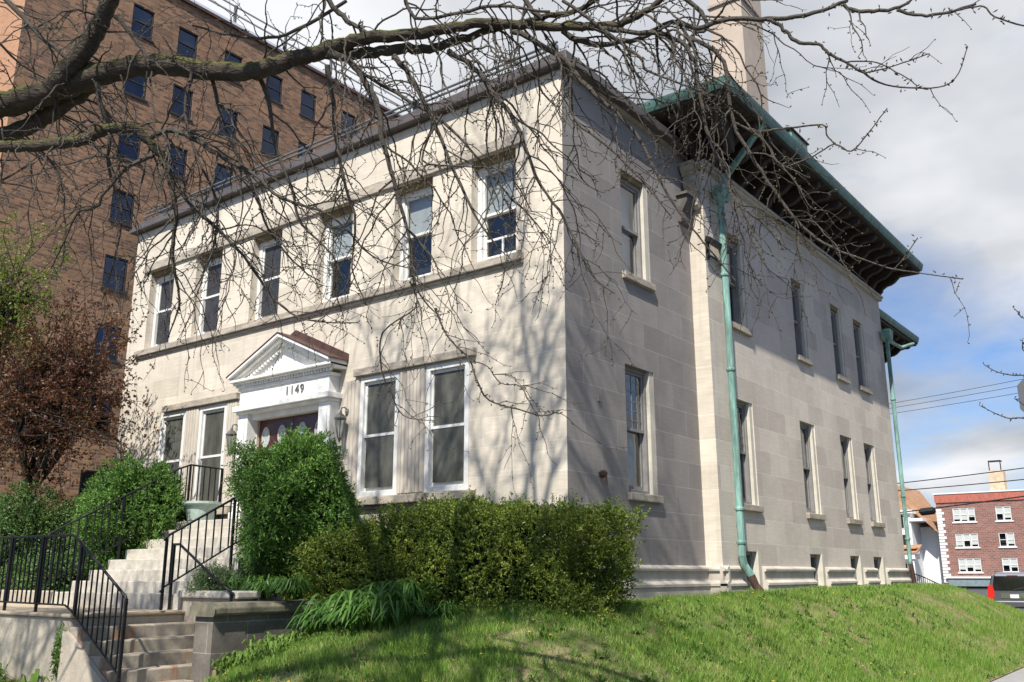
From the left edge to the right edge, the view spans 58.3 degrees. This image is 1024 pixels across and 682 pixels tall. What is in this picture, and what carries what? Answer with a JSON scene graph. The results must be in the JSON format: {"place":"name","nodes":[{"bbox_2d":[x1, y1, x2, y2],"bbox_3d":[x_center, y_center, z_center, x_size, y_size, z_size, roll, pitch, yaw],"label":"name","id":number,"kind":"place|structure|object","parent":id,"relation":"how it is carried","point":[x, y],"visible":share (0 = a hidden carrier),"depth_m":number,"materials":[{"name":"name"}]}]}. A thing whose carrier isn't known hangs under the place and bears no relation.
{"place":"outdoors","nodes":[
{"label":"outdoors","id":0,"kind":"place"},
{"bbox_2d":[0,581,1023,681],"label":"lawn ground","id":1,"kind":"structure","parent":0,"point":[557,644],"depth_m":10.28,"materials":[{"name":"green plant"}]},
{"bbox_2d":[0,657,49,681],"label":"verge weeds","id":2,"kind":"object","parent":1,"relation":"on","point":[34,676],"visible":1,"depth_m":11.43,"materials":[{"name":"green plant"}]},
{"bbox_2d":[0,209,73,383],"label":"young green tree","id":3,"kind":"object","parent":1,"relation":"on","point":[12,300],"visible":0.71,"depth_m":23.05,"materials":[{"name":"green plant"}]},
{"bbox_2d":[0,475,88,580],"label":"dark shrub","id":4,"kind":"object","parent":1,"relation":"on","point":[35,522],"visible":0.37,"depth_m":17.58,"materials":[{"name":"green plant"}]},
{"bbox_2d":[0,550,89,591],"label":"dark shrub","id":5,"kind":"object","parent":1,"relation":"on","point":[53,574],"visible":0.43,"depth_m":15.69,"materials":[{"name":"green plant"}]},
{"bbox_2d":[0,278,167,540],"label":"crab apple tree","id":6,"kind":"object","parent":1,"relation":"on","point":[58,409],"visible":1,"depth_m":18.00,"materials":[{"name":"brown plant"}]},
{"bbox_2d":[0,603,185,681],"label":"landing","id":7,"kind":"object","parent":1,"relation":"on","point":[28,635],"visible":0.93,"depth_m":11.94,"materials":[{"name":"concrete"}]},
{"bbox_2d":[0,590,56,603],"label":"garden kerb","id":8,"kind":"structure","parent":7,"relation":"on","point":[23,596],"depth_m":15.23,"materials":[{"name":"concrete"}]},
{"bbox_2d":[49,622,65,680],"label":"ivy strand","id":9,"kind":"object","parent":7,"relation":"attached to","point":[57,647],"visible":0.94,"depth_m":11.24,"materials":[{"name":"green plant"}]},
{"bbox_2d":[0,534,128,681],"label":"iron railing","id":10,"kind":"object","parent":7,"relation":"on","point":[39,577],"visible":0.99,"depth_m":11.64,"materials":[{"name":"black metal"}]},
{"bbox_2d":[159,492,253,609],"bbox_3d":[-3.969,2.721,13.471,0.034,2.285,2.491,-11,-18,36],"label":"iron railing","id":11,"kind":"object","parent":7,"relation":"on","point":[163,585],"visible":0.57,"depth_m":12.90,"materials":[{"name":"black metal"}]},
{"bbox_2d":[57,622,194,681],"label":"street steps","id":12,"kind":"structure","parent":1,"relation":"on","point":[157,652],"depth_m":11.21,"materials":[{"name":"concrete"}]},
{"bbox_2d":[63,450,189,580],"bbox_3d":[-6.991,3.405,16.733,2.858,2.850,2.408,-11,-18,36],"label":"arborvitae","id":13,"kind":"object","parent":1,"relation":"on","point":[111,485],"visible":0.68,"depth_m":16.30,"materials":[{"name":"green plant"}]},
{"bbox_2d":[50,518,336,609],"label":"entrance steps","id":14,"kind":"structure","parent":1,"relation":"on","point":[135,575],"depth_m":14.48,"materials":[{"name":"stone"}]},
{"bbox_2d":[40,464,223,602],"bbox_3d":[-6.506,3.287,16.016,0.034,2.447,3.292,-11,-18,36],"label":"iron railing","id":15,"kind":"object","parent":14,"relation":"on","point":[120,541],"visible":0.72,"depth_m":15.83,"materials":[{"name":"black metal"}]},
{"bbox_2d":[181,501,221,520],"bbox_3d":[-5.656,3.108,16.696,0.710,0.351,0.710,-11,-18,36],"label":"flower pot","id":16,"kind":"object","parent":14,"relation":"on","point":[194,510],"visible":0.73,"depth_m":16.47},
{"bbox_2d":[167,543,234,609],"bbox_3d":[-4.179,3.500,12.279,1.478,1.588,0.036,-11,-18,36],"label":"iron railing","id":17,"kind":"object","parent":1,"relation":"on","point":[232,594],"visible":0.73,"depth_m":12.67,"materials":[{"name":"black metal"}]},
{"bbox_2d":[178,590,294,630],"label":"planter wall","id":18,"kind":"structure","parent":1,"relation":"on","point":[219,596],"depth_m":12.35,"materials":[{"name":"concrete"}]},
{"bbox_2d":[184,560,245,597],"bbox_3d":[-4.073,3.352,12.651,1.108,0.686,0.862,-11,-18,36],"label":"planter herb","id":19,"kind":"object","parent":18,"relation":"on","point":[202,581],"visible":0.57,"depth_m":12.50,"materials":[{"name":"green plant"}]},
{"bbox_2d":[217,573,322,598],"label":"day lilies","id":20,"kind":"object","parent":18,"relation":"on","point":[294,586],"visible":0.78,"depth_m":12.07,"materials":[{"name":"green plant"}]},
{"bbox_2d":[189,599,326,681],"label":"gate pillar","id":21,"kind":"structure","parent":1,"relation":"on","point":[222,627],"depth_m":11.39,"materials":[{"name":"grey concrete"}]},
{"bbox_2d":[211,621,321,671],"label":"pier weeds","id":22,"kind":"object","parent":1,"relation":"on","point":[269,641],"visible":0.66,"depth_m":11.00,"materials":[{"name":"green plant"}]},
{"bbox_2d":[219,422,367,599],"bbox_3d":[-3.220,2.496,13.558,2.370,2.671,2.332,-11,-18,36],"label":"arborvitae","id":23,"kind":"object","parent":1,"relation":"on","point":[296,483],"visible":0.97,"depth_m":13.12,"materials":[{"name":"green plant"}]},
{"bbox_2d":[281,576,446,635],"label":"day lilies","id":24,"kind":"object","parent":1,"relation":"on","point":[376,605],"visible":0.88,"depth_m":10.67,"materials":[{"name":"green plant"}]},
{"bbox_2d":[391,599,470,621],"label":"day lilies","id":25,"kind":"object","parent":1,"relation":"on","point":[434,610],"visible":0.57,"depth_m":10.59,"materials":[{"name":"green plant"}]},
{"bbox_2d":[253,485,651,628],"bbox_3d":[-0.950,3.069,12.283,5.707,2.139,2.327,-11,-18,36],"label":"yew hedge","id":26,"kind":"object","parent":1,"relation":"on","point":[470,533],"visible":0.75,"depth_m":11.14,"materials":[{"name":"green plant"}]},
{"bbox_2d":[116,0,922,601],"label":"stone house","id":27,"kind":"structure","parent":1,"relation":"on","point":[760,456],"depth_m":16.37,"materials":[{"name":"stone"}]},
{"bbox_2d":[151,274,173,346],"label":"window","id":28,"kind":"structure","parent":27,"relation":"in","point":[160,297],"depth_m":20.46,"materials":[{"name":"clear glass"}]},
{"bbox_2d":[157,410,186,479],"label":"window","id":29,"kind":"structure","parent":27,"relation":"in","point":[171,439],"depth_m":18.95,"materials":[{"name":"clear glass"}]},
{"bbox_2d":[198,256,222,334],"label":"window","id":30,"kind":"structure","parent":27,"relation":"in","point":[209,306],"depth_m":19.39,"materials":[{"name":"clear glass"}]},
{"bbox_2d":[193,403,227,501],"bbox_3d":[-5.865,2.267,18.003,0.900,2.020,0.150,-11,-18,36],"label":"window","id":31,"kind":"structure","parent":27,"relation":"in","point":[212,419],"depth_m":18.06,"materials":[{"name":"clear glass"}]},
{"bbox_2d":[226,424,237,456],"bbox_3d":[-5.269,1.873,17.369,0.197,0.630,0.290,-22,-26,55],"label":"wall lantern","id":32,"kind":"object","parent":27,"relation":"attached to","point":[231,432],"depth_m":17.34,"materials":[{"name":"grey metal"}]},
{"bbox_2d":[255,237,281,319],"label":"window","id":33,"kind":"structure","parent":27,"relation":"in","point":[265,252],"depth_m":18.25,"materials":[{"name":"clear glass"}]},
{"bbox_2d":[258,416,293,461],"bbox_3d":[-4.348,2.339,16.810,0.960,1.849,0.050,-11,-18,36],"label":"door","id":34,"kind":"structure","parent":27,"relation":"in","point":[273,425],"depth_m":16.98,"materials":[{"name":"brown wood"}]},
{"bbox_2d":[293,412,317,438],"bbox_3d":[-3.581,2.193,16.239,0.960,1.849,0.050,-11,-18,36],"label":"door","id":35,"kind":"structure","parent":27,"relation":"in","point":[310,420],"depth_m":16.45,"materials":[{"name":"brown wood"}]},
{"bbox_2d":[322,212,352,301],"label":"window","id":36,"kind":"structure","parent":27,"relation":"in","point":[348,241],"depth_m":17.18,"materials":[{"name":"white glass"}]},
{"bbox_2d":[334,407,348,442],"bbox_3d":[-2.874,1.417,15.587,0.197,0.630,0.290,-22,-26,55],"label":"wall lantern","id":37,"kind":"object","parent":27,"relation":"attached to","point":[340,416],"depth_m":15.54,"materials":[{"name":"grey metal"}]},
{"bbox_2d":[145,41,558,217],"bbox_3d":[-3.892,-3.703,18.013,11.700,0.352,0.132,-11,-18,36],"label":"roof railing","id":38,"kind":"object","parent":27,"relation":"on","point":[302,151],"visible":0.4,"depth_m":17.29,"materials":[{"name":"grey metal"}]},
{"bbox_2d":[356,372,399,497],"bbox_3d":[-2.177,1.565,15.259,0.920,2.020,0.150,-11,-18,36],"label":"window","id":39,"kind":"structure","parent":27,"relation":"in","point":[377,459],"depth_m":15.26,"materials":[{"name":"white glass"}]},
{"bbox_2d":[399,186,432,281],"bbox_3d":[-1.560,-1.799,15.848,0.900,1.710,0.140,-11,-18,36],"label":"window","id":40,"kind":"structure","parent":27,"relation":"in","point":[420,208],"depth_m":16.02,"materials":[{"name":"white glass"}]},
{"bbox_2d":[424,359,469,492],"bbox_3d":[-0.979,1.337,14.368,0.900,2.020,0.150,-11,-18,36],"label":"window","id":41,"kind":"structure","parent":27,"relation":"in","point":[445,469],"depth_m":14.36,"materials":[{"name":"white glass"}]},
{"bbox_2d":[477,157,515,261],"bbox_3d":[-0.160,-2.066,14.807,0.910,1.710,0.140,-11,-18,36],"label":"window","id":42,"kind":"structure","parent":27,"relation":"in","point":[483,202],"depth_m":14.96,"materials":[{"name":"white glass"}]},
{"bbox_2d":[599,470,607,484],"bbox_3d":[1.332,1.995,13.392,0.126,0.222,0.126,2,-14,-7],"label":"vent pipe","id":43,"kind":"object","parent":27,"relation":"attached to","point":[603,473],"visible":1,"depth_m":13.35,"materials":[{"name":"orange metal"}]},
{"bbox_2d":[620,178,655,291],"bbox_3d":[2.001,-1.805,15.559,0.370,1.850,1.010,-11,-18,36],"label":"window","id":44,"kind":"structure","parent":27,"relation":"in","point":[636,233],"depth_m":15.74,"materials":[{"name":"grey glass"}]},
{"bbox_2d":[625,366,663,503],"bbox_3d":[1.981,1.497,14.688,0.370,2.140,1.010,-11,-18,36],"label":"window","id":45,"kind":"structure","parent":27,"relation":"in","point":[642,493],"depth_m":14.84,"materials":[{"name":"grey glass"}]},
{"bbox_2d":[704,236,730,264],"bbox_3d":[3.821,-1.649,17.102,0.170,0.400,0.900,-11,-18,36],"label":"floodlight","id":46,"kind":"object","parent":27,"relation":"attached to","point":[716,244],"visible":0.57,"depth_m":16.92,"materials":[{"name":"black metal"}]},
{"bbox_2d":[727,241,752,336],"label":"window","id":47,"kind":"structure","parent":27,"relation":"in","point":[736,323],"depth_m":18.03,"materials":[{"name":"black glass"}]},
{"bbox_2d":[746,551,752,587],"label":"basement window","id":48,"kind":"structure","parent":27,"relation":"in","point":[748,554],"depth_m":16.68,"materials":[{"name":"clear glass"}]},
{"bbox_2d":[736,400,763,512],"bbox_3d":[4.273,2.118,17.008,0.280,2.050,0.990,-11,-18,36],"label":"window","id":49,"kind":"structure","parent":27,"relation":"in","point":[747,497],"depth_m":17.19,"materials":[{"name":"black glass"}]},
{"bbox_2d":[791,285,812,366],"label":"window","id":50,"kind":"structure","parent":27,"relation":"in","point":[796,312],"depth_m":20.57,"materials":[{"name":"black glass"}]},
{"bbox_2d":[800,422,825,520],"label":"window","id":51,"kind":"structure","parent":27,"relation":"in","point":[811,512],"depth_m":19.75,"materials":[{"name":"black glass"}]},
{"bbox_2d":[810,554,818,585],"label":"basement window","id":52,"kind":"structure","parent":27,"relation":"in","point":[813,556],"depth_m":19.21,"materials":[{"name":"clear glass"}]},
{"bbox_2d":[830,310,850,383],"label":"window","id":53,"kind":"structure","parent":27,"relation":"in","point":[839,377],"depth_m":22.53,"materials":[{"name":"black glass"}]},
{"bbox_2d":[840,436,862,524],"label":"window","id":54,"kind":"structure","parent":27,"relation":"in","point":[847,484],"depth_m":21.70,"materials":[{"name":"black glass"}]},
{"bbox_2d":[850,556,856,579],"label":"basement window","id":55,"kind":"structure","parent":27,"relation":"in","point":[852,558],"depth_m":21.15,"materials":[{"name":"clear glass"}]},
{"bbox_2d":[853,324,872,394],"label":"window","id":56,"kind":"structure","parent":27,"relation":"in","point":[856,333],"depth_m":23.89,"materials":[{"name":"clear glass"}]},
{"bbox_2d":[864,444,885,527],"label":"window","id":57,"kind":"structure","parent":27,"relation":"in","point":[874,523],"depth_m":23.05,"materials":[{"name":"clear glass"}]},
{"bbox_2d":[874,557,879,578],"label":"basement window","id":58,"kind":"structure","parent":27,"relation":"in","point":[875,558],"depth_m":22.50,"materials":[{"name":"black glass"}]},
{"bbox_2d":[759,582,927,593],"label":"wall foot weeds","id":59,"kind":"object","parent":1,"relation":"on","point":[908,585],"depth_m":19.48,"materials":[{"name":"green plant"}]},
{"bbox_2d":[910,573,937,583],"bbox_3d":[12.136,7.295,26.791,0.089,1.527,4.337,-14,-19,42],"label":"iron railing","id":60,"kind":"object","parent":1,"relation":"on","point":[923,579],"visible":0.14,"depth_m":26.74,"materials":[{"name":"black"}]},
{"bbox_2d":[195,0,1023,507],"label":"sky","id":61,"kind":"structure","parent":0,"point":[958,187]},
{"bbox_2d":[890,379,1021,403],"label":"power line","id":62,"kind":"object","parent":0,"point":[958,391],"visible":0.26,"depth_m":47.08,"materials":[{"name":"black metal"}]},
{"bbox_2d":[897,468,1023,483],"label":"power line","id":63,"kind":"object","parent":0,"point":[962,475],"visible":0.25,"depth_m":46.17,"materials":[{"name":"black metal"}]},
{"bbox_2d":[898,479,1023,490],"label":"power line","id":64,"kind":"object","parent":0,"point":[964,485],"visible":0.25,"depth_m":46.06,"materials":[{"name":"black metal"}]},
{"bbox_2d":[900,496,1023,515],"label":"utility cable","id":65,"kind":"object","parent":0,"point":[927,511],"visible":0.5,"depth_m":46.60,"materials":[{"name":"black metal"}]},
{"bbox_2d":[963,588,1023,681],"bbox_3d":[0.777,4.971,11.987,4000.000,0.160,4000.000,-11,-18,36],"label":"street ground","id":66,"kind":"structure","parent":0,"point":[979,591],"depth_m":88.80,"materials":[{"name":"grey asphalt"}]},
{"bbox_2d":[0,0,411,576],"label":"apartment block","id":67,"kind":"structure","parent":66,"relation":"on","point":[294,104],"depth_m":36.61,"materials":[{"name":"brown brick"}]},
{"bbox_2d":[78,469,102,494],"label":"window","id":68,"kind":"structure","parent":67,"relation":"in","point":[89,473],"depth_m":33.51,"materials":[{"name":"black glass"}]},
{"bbox_2d":[85,397,112,435],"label":"window","id":69,"kind":"structure","parent":67,"relation":"in","point":[103,422],"depth_m":34.34,"materials":[{"name":"brown metal"}]},
{"bbox_2d":[92,323,120,363],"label":"window","id":70,"kind":"structure","parent":67,"relation":"in","point":[100,335],"depth_m":34.99,"materials":[{"name":"blue glass"}]},
{"bbox_2d":[100,254,127,294],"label":"window","id":71,"kind":"structure","parent":67,"relation":"in","point":[108,258],"depth_m":35.66,"materials":[{"name":"glass"}]},
{"bbox_2d":[108,189,134,227],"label":"window","id":72,"kind":"structure","parent":67,"relation":"in","point":[112,219],"depth_m":36.37,"materials":[{"name":"glass"}]},
{"bbox_2d":[116,133,140,164],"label":"window","id":73,"kind":"structure","parent":67,"relation":"in","point":[125,152],"depth_m":37.02,"materials":[{"name":"blue glass"}]},
{"bbox_2d":[124,77,147,101],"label":"window","id":74,"kind":"structure","parent":67,"relation":"in","point":[134,87],"depth_m":37.68,"materials":[{"name":"blue glass"}]},
{"bbox_2d":[131,3,154,42],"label":"window","id":75,"kind":"structure","parent":67,"relation":"in","point":[143,15],"depth_m":38.38,"materials":[{"name":"blue glass"}]},
{"bbox_2d":[166,144,187,181],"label":"window","id":76,"kind":"structure","parent":67,"relation":"in","point":[181,165],"depth_m":38.76,"materials":[{"name":"blue glass"}]},
{"bbox_2d":[170,84,192,121],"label":"window","id":77,"kind":"structure","parent":67,"relation":"in","point":[176,108],"depth_m":39.30,"materials":[{"name":"blue glass"}]},
{"bbox_2d":[175,26,197,58],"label":"window","id":78,"kind":"structure","parent":67,"relation":"in","point":[187,40],"depth_m":40.02,"materials":[{"name":"blue glass"}]},
{"bbox_2d":[214,163,233,191],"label":"window","id":79,"kind":"structure","parent":67,"relation":"in","point":[220,176],"depth_m":40.44,"materials":[{"name":"glass"}]},
{"bbox_2d":[218,107,237,141],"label":"window","id":80,"kind":"structure","parent":67,"relation":"in","point":[228,122],"depth_m":41.15,"materials":[{"name":"blue glass"}]},
{"bbox_2d":[224,50,242,86],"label":"window","id":81,"kind":"structure","parent":67,"relation":"in","point":[232,58],"depth_m":41.87,"materials":[{"name":"blue glass"}]},
{"bbox_2d":[260,125,278,157],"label":"window","id":82,"kind":"structure","parent":67,"relation":"in","point":[267,144],"depth_m":42.84,"materials":[{"name":"blue glass"}]},
{"bbox_2d":[264,75,282,106],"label":"window","id":83,"kind":"structure","parent":67,"relation":"in","point":[275,83],"depth_m":43.68,"materials":[{"name":"blue glass"}]},
{"bbox_2d":[299,90,316,122],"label":"window","id":84,"kind":"structure","parent":67,"relation":"in","point":[308,104],"depth_m":45.19,"materials":[{"name":"blue glass"}]},
{"bbox_2d":[340,110,354,137],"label":"window","id":85,"kind":"structure","parent":67,"relation":"in","point":[350,123],"depth_m":47.24,"materials":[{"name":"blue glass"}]},
{"bbox_2d":[0,0,1023,500],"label":"street tree","id":86,"kind":"object","parent":66,"relation":"on","point":[78,76],"visible":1,"depth_m":6.47,"materials":[{"name":"brown plant"}]},
{"bbox_2d":[898,486,944,584],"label":"white house","id":87,"kind":"structure","parent":66,"relation":"on","point":[925,546],"depth_m":112.13,"materials":[{"name":"white"}]},
{"bbox_2d":[933,460,1023,587],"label":"brick building","id":88,"kind":"structure","parent":66,"relation":"on","point":[980,543],"depth_m":107.73,"materials":[{"name":"red brick"}]},
{"bbox_2d":[952,508,960,521],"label":"window","id":89,"kind":"structure","parent":88,"relation":"in","point":[956,511],"depth_m":109.72,"materials":[{"name":"white"}]},
{"bbox_2d":[955,534,963,546],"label":"window","id":90,"kind":"structure","parent":88,"relation":"in","point":[959,537],"depth_m":109.00,"materials":[{"name":"white"}]},
{"bbox_2d":[958,559,966,571],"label":"window","id":91,"kind":"structure","parent":88,"relation":"in","point":[962,562],"depth_m":108.27,"materials":[{"name":"white"}]},
{"bbox_2d":[960,508,967,521],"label":"window","id":92,"kind":"structure","parent":88,"relation":"in","point":[963,511],"depth_m":109.22,"materials":[{"name":"white"}]},
{"bbox_2d":[963,534,971,546],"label":"window","id":93,"kind":"structure","parent":88,"relation":"in","point":[966,537],"depth_m":108.55,"materials":[{"name":"white"}]},
{"bbox_2d":[966,558,974,571],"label":"window","id":94,"kind":"structure","parent":88,"relation":"in","point":[969,562],"depth_m":107.81,"materials":[{"name":"white"}]},
{"bbox_2d":[967,508,975,520],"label":"window","id":95,"kind":"structure","parent":88,"relation":"in","point":[971,511],"depth_m":108.79,"materials":[{"name":"white"}]},
{"bbox_2d":[970,533,978,546],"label":"window","id":96,"kind":"structure","parent":88,"relation":"in","point":[974,537],"depth_m":108.02,"materials":[{"name":"white"}]},
{"bbox_2d":[973,558,981,571],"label":"window","id":97,"kind":"structure","parent":88,"relation":"in","point":[977,561],"depth_m":107.34,"materials":[{"name":"white"}]},
{"bbox_2d":[995,506,1003,520],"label":"window","id":98,"kind":"structure","parent":88,"relation":"in","point":[999,510],"depth_m":107.02,"materials":[{"name":"white"}]},
{"bbox_2d":[1002,558,1010,571],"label":"window","id":99,"kind":"structure","parent":88,"relation":"in","point":[1005,561],"depth_m":105.57,"materials":[{"name":"white"}]},
{"bbox_2d":[1003,506,1011,519],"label":"window","id":100,"kind":"structure","parent":88,"relation":"in","point":[1006,509],"depth_m":106.50,"materials":[{"name":"white"}]},
{"bbox_2d":[1006,533,1015,545],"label":"window","id":101,"kind":"structure","parent":88,"relation":"in","point":[1010,536],"depth_m":105.78,"materials":[{"name":"white"}]},
{"bbox_2d":[1010,558,1018,571],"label":"window","id":102,"kind":"structure","parent":88,"relation":"in","point":[1013,561],"depth_m":105.06,"materials":[{"name":"white"}]},
{"bbox_2d":[979,305,1023,420],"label":"sidewalk tree","id":103,"kind":"object","parent":66,"relation":"on","point":[1018,313],"visible":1,"depth_m":8.00,"materials":[{"name":"brown plant"}]},
{"bbox_2d":[988,571,1023,607],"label":"parked suv","id":104,"kind":"object","parent":66,"relation":"on","point":[1007,588],"visible":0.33,"depth_m":38.37,"materials":[{"name":"grey paint"}]},
{"bbox_2d":[1017,378,1023,411],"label":"street sign","id":105,"kind":"object","parent":66,"relation":"on","point":[1020,386],"visible":1,"depth_m":11.31,"materials":[{"name":"grey metal"}]},
{"bbox_2d":[992,668,1023,681],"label":"sidewalk","id":106,"kind":"structure","parent":0,"point":[1017,676],"depth_m":15.01,"materials":[{"name":"concrete"}]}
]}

